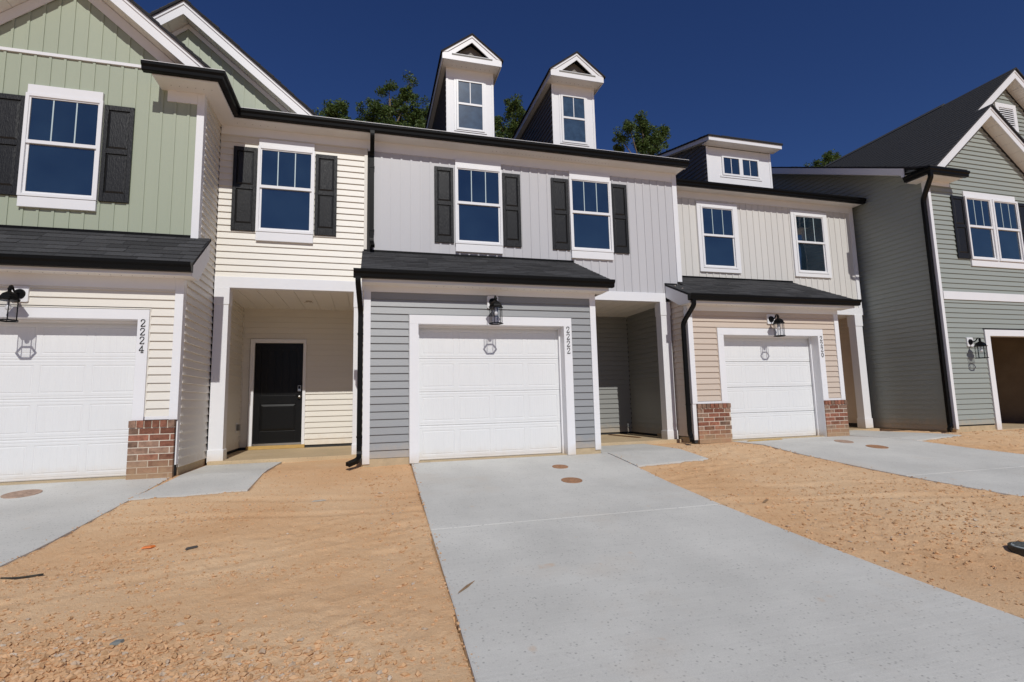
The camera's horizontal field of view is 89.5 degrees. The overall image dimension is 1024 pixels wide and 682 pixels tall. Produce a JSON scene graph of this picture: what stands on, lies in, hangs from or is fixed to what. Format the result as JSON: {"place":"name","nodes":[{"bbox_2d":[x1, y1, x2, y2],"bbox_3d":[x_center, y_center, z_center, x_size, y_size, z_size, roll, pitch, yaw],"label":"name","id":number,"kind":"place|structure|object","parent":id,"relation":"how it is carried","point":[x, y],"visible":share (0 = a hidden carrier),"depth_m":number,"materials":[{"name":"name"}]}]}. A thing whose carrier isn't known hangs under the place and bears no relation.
{"place":"outdoors","nodes":[
{"label":"outdoors","id":0,"kind":"place"},
{"bbox_2d":[0,478,168,566],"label":"driveway","id":1,"kind":"structure","parent":0,"point":[51,512],"depth_m":5.53,"materials":[{"name":"concrete"}]},
{"bbox_2d":[0,489,42,498],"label":"cleanout cover","id":2,"kind":"object","parent":1,"relation":"on","point":[22,493],"visible":1,"depth_m":6.05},
{"bbox_2d":[0,428,1023,681],"bbox_3d":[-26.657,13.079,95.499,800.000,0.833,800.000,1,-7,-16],"label":"ground","id":3,"kind":"structure","parent":0,"point":[266,596],"depth_m":4.32,"materials":[{"name":"soil"}]},
{"bbox_2d":[0,573,43,578],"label":"hose offcut","id":4,"kind":"object","parent":3,"relation":"on","point":[21,576],"visible":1,"depth_m":3.85,"materials":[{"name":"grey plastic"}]},
{"bbox_2d":[109,639,123,644],"bbox_3d":[-2.281,1.741,2.982,0.061,0.016,0.048,1,-7,-16],"label":"teal scrap","id":5,"kind":"object","parent":3,"relation":"on","point":[117,642],"visible":1,"depth_m":2.98,"materials":[{"name":"grey"}]},
{"bbox_2d":[141,545,154,548],"bbox_3d":[-3.136,1.776,4.461,0.101,0.012,0.059,2,-7,-25],"label":"orange scrap","id":6,"kind":"object","parent":3,"relation":"on","point":[148,546],"visible":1,"depth_m":4.44,"materials":[{"name":"orange plastic"}]},
{"bbox_2d":[0,0,369,485],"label":"townhouse","id":7,"kind":"structure","parent":3,"relation":"on","point":[184,199],"depth_m":7.68,"materials":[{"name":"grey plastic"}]},
{"bbox_2d":[16,84,104,211],"bbox_3d":[-6.466,-2.772,7.432,0.940,1.818,0.084,1,-7,-16],"label":"window","id":8,"kind":"structure","parent":7,"relation":"in","point":[61,141],"depth_m":7.42,"materials":[{"name":"white plastic"}]},
{"bbox_2d":[0,322,136,482],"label":"garage door","id":9,"kind":"structure","parent":7,"relation":"in","point":[66,389],"depth_m":6.86,"materials":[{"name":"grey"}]},
{"bbox_2d":[252,343,302,443],"bbox_3d":[-4.750,1.047,10.497,0.910,2.015,0.108,1,-7,-16],"label":"front door","id":10,"kind":"structure","parent":7,"relation":"in","point":[278,377],"depth_m":10.51,"materials":[{"name":"black"}]},
{"bbox_2d":[255,138,314,243],"bbox_3d":[-3.959,-2.620,9.054,0.929,1.830,0.084,1,-7,-16],"label":"window","id":11,"kind":"structure","parent":7,"relation":"in","point":[285,194],"depth_m":9.04,"materials":[{"name":"white plastic"}]},
{"bbox_2d":[129,462,281,500],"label":"front walk","id":12,"kind":"structure","parent":3,"relation":"on","point":[210,479],"depth_m":6.66,"materials":[{"name":"concrete"}]},
{"bbox_2d":[313,98,351,119],"bbox_3d":[-9.198,-4.521,26.895,3.895,17.423,4.608,2,-7,-27],"label":"tree","id":13,"kind":"object","parent":3,"relation":"on","point":[332,110],"visible":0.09,"depth_m":27.11,"materials":[{"name":"green plant"}]},
{"bbox_2d":[355,70,429,128],"bbox_3d":[-6.443,-5.467,27.617,6.002,19.340,5.689,1,-7,-16],"label":"tree","id":14,"kind":"object","parent":3,"relation":"on","point":[378,112],"visible":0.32,"depth_m":28.68,"materials":[{"name":"green plant"}]},
{"bbox_2d":[494,93,525,138],"bbox_3d":[0.317,-5.079,29.851,5.136,18.776,4.676,4,-9,-39],"label":"tree","id":15,"kind":"object","parent":3,"relation":"on","point":[511,108],"visible":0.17,"depth_m":30.27,"materials":[{"name":"green plant"}]},
{"bbox_2d":[346,33,688,466],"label":"townhouse","id":16,"kind":"structure","parent":3,"relation":"on","point":[514,303],"depth_m":9.68,"materials":[{"name":"grey"}]},
{"bbox_2d":[454,159,502,254],"bbox_3d":[-0.643,-2.590,9.975,0.928,1.830,0.084,1,-7,-16],"label":"window","id":17,"kind":"structure","parent":16,"relation":"in","point":[477,184],"depth_m":9.96,"materials":[{"name":"blue glass"}]},
{"bbox_2d":[419,328,561,460],"bbox_3d":[-0.338,0.827,8.465,2.405,2.117,0.056,1,-7,-16],"label":"garage door","id":18,"kind":"structure","parent":16,"relation":"in","point":[483,392],"depth_m":8.42,"materials":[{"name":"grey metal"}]},
{"bbox_2d":[568,171,613,260],"bbox_3d":[1.618,-2.569,10.604,0.930,1.830,0.084,1,-7,-16],"label":"window","id":19,"kind":"structure","parent":16,"relation":"in","point":[590,201],"depth_m":10.59,"materials":[{"name":"white plastic"}]},
{"bbox_2d":[609,434,640,437],"bbox_3d":[2.505,2.127,11.571,0.070,0.018,1.240,1,-7,-22],"label":"wood plank","id":20,"kind":"object","parent":16,"relation":"on","point":[624,436],"visible":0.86,"depth_m":11.51,"materials":[{"name":"brown wood"}]},
{"bbox_2d":[612,110,670,155],"bbox_3d":[8.348,-5.168,31.983,5.357,19.076,5.271,1,-7,-16],"label":"tree","id":21,"kind":"object","parent":3,"relation":"on","point":[652,142],"visible":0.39,"depth_m":32.67,"materials":[{"name":"green plant"}]},
{"bbox_2d":[601,444,707,466],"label":"front walk","id":22,"kind":"structure","parent":3,"relation":"on","point":[640,455],"depth_m":8.50,"materials":[{"name":"concrete"}]},
{"bbox_2d":[655,134,879,443],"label":"townhouse","id":23,"kind":"structure","parent":3,"relation":"on","point":[765,301],"depth_m":11.29,"materials":[{"name":"grey"}]},
{"bbox_2d":[695,201,741,273],"bbox_3d":[4.951,-2.480,12.390,1.140,1.718,0.084,1,-7,-16],"label":"window","id":24,"kind":"structure","parent":23,"relation":"in","point":[717,223],"depth_m":12.38,"materials":[{"name":"white plastic"}]},
{"bbox_2d":[724,338,816,439],"bbox_3d":[5.378,0.973,10.920,2.373,2.131,0.056,1,-7,-16],"label":"garage door","id":25,"kind":"structure","parent":23,"relation":"in","point":[770,388],"depth_m":10.91,"materials":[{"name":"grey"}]},
{"bbox_2d":[789,210,831,278],"bbox_3d":[7.581,-2.456,13.121,1.130,1.718,0.084,1,-7,-16],"label":"window","id":26,"kind":"structure","parent":23,"relation":"in","point":[809,230],"depth_m":13.11,"materials":[{"name":"white plastic"}]},
{"bbox_2d":[803,149,841,166],"bbox_3d":[22.235,-4.514,36.843,4.680,18.263,4.889,-6,-8,34],"label":"tree","id":27,"kind":"object","parent":3,"relation":"on","point":[828,157],"visible":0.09,"depth_m":36.65,"materials":[{"name":"green plant"}]},
{"bbox_2d":[771,67,1023,432],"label":"townhouse","id":28,"kind":"structure","parent":3,"relation":"on","point":[938,218],"depth_m":12.41,"materials":[{"name":"grey"}]},
{"bbox_2d":[963,196,998,260],"bbox_3d":[11.078,-2.655,12.223,0.860,1.527,0.084,1,-7,-16],"label":"window","id":29,"kind":"structure","parent":28,"relation":"in","point":[978,210],"depth_m":12.22,"materials":[{"name":"blue glass"}]},
{"bbox_2d":[992,199,1023,262],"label":"window","id":30,"kind":"structure","parent":28,"relation":"in","point":[1006,213],"depth_m":12.47,"materials":[{"name":"white plastic"}]},
{"bbox_2d":[849,430,960,440],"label":"front walk","id":31,"kind":"structure","parent":3,"relation":"on","point":[909,436],"depth_m":10.77,"materials":[{"name":"concrete"}]},
{"bbox_2d":[1007,541,1023,556],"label":"meter pit","id":32,"kind":"object","parent":3,"relation":"on","point":[1016,547],"visible":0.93,"depth_m":4.38,"materials":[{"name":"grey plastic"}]},
{"bbox_2d":[134,0,1023,166],"label":"sky","id":33,"kind":"structure","parent":0,"point":[813,78],"materials":[{"name":"blue"}]},
{"bbox_2d":[411,453,1023,681],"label":"driveway","id":34,"kind":"structure","parent":0,"point":[610,568],"depth_m":3.56,"materials":[{"name":"concrete"}]},
{"bbox_2d":[458,581,473,592],"bbox_3d":[-0.322,1.754,3.692,0.021,0.008,0.270,-4,-7,21],"label":"wood shard","id":35,"kind":"object","parent":34,"relation":"on","point":[466,586],"visible":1,"depth_m":3.68,"materials":[{"name":"brown wood"}]},
{"bbox_2d":[552,465,567,468],"bbox_3d":[0.709,1.851,7.602,0.236,0.040,0.236,1,-7,-16],"label":"cleanout cover","id":36,"kind":"object","parent":34,"relation":"on","point":[560,466],"visible":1,"depth_m":7.59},
{"bbox_2d":[561,477,581,482],"bbox_3d":[0.789,1.841,6.821,0.280,0.043,0.280,1,-7,-16],"label":"cleanout cover","id":37,"kind":"object","parent":34,"relation":"on","point":[572,480],"visible":1,"depth_m":6.80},
{"bbox_2d":[733,436,1023,495],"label":"driveway","id":38,"kind":"structure","parent":0,"point":[999,472],"depth_m":8.28,"materials":[{"name":"concrete"}]},
{"bbox_2d":[747,438,780,441],"bbox_3d":[5.048,1.969,10.285,0.930,0.020,0.051,1,-7,-20],"label":"wood lath","id":39,"kind":"object","parent":38,"relation":"on","point":[763,440],"visible":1,"depth_m":10.26,"materials":[{"name":"beige wood"}]},
{"bbox_2d":[834,440,853,442],"bbox_3d":[6.306,1.910,9.815,0.320,0.049,0.320,1,-7,-16],"label":"cleanout cover","id":40,"kind":"object","parent":38,"relation":"on","point":[844,441],"visible":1,"depth_m":9.79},
{"bbox_2d":[866,445,888,448],"bbox_3d":[6.578,1.906,9.306,0.340,0.051,0.340,1,-7,-16],"label":"cleanout cover","id":41,"kind":"object","parent":38,"relation":"on","point":[878,446],"visible":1,"depth_m":9.29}
]}

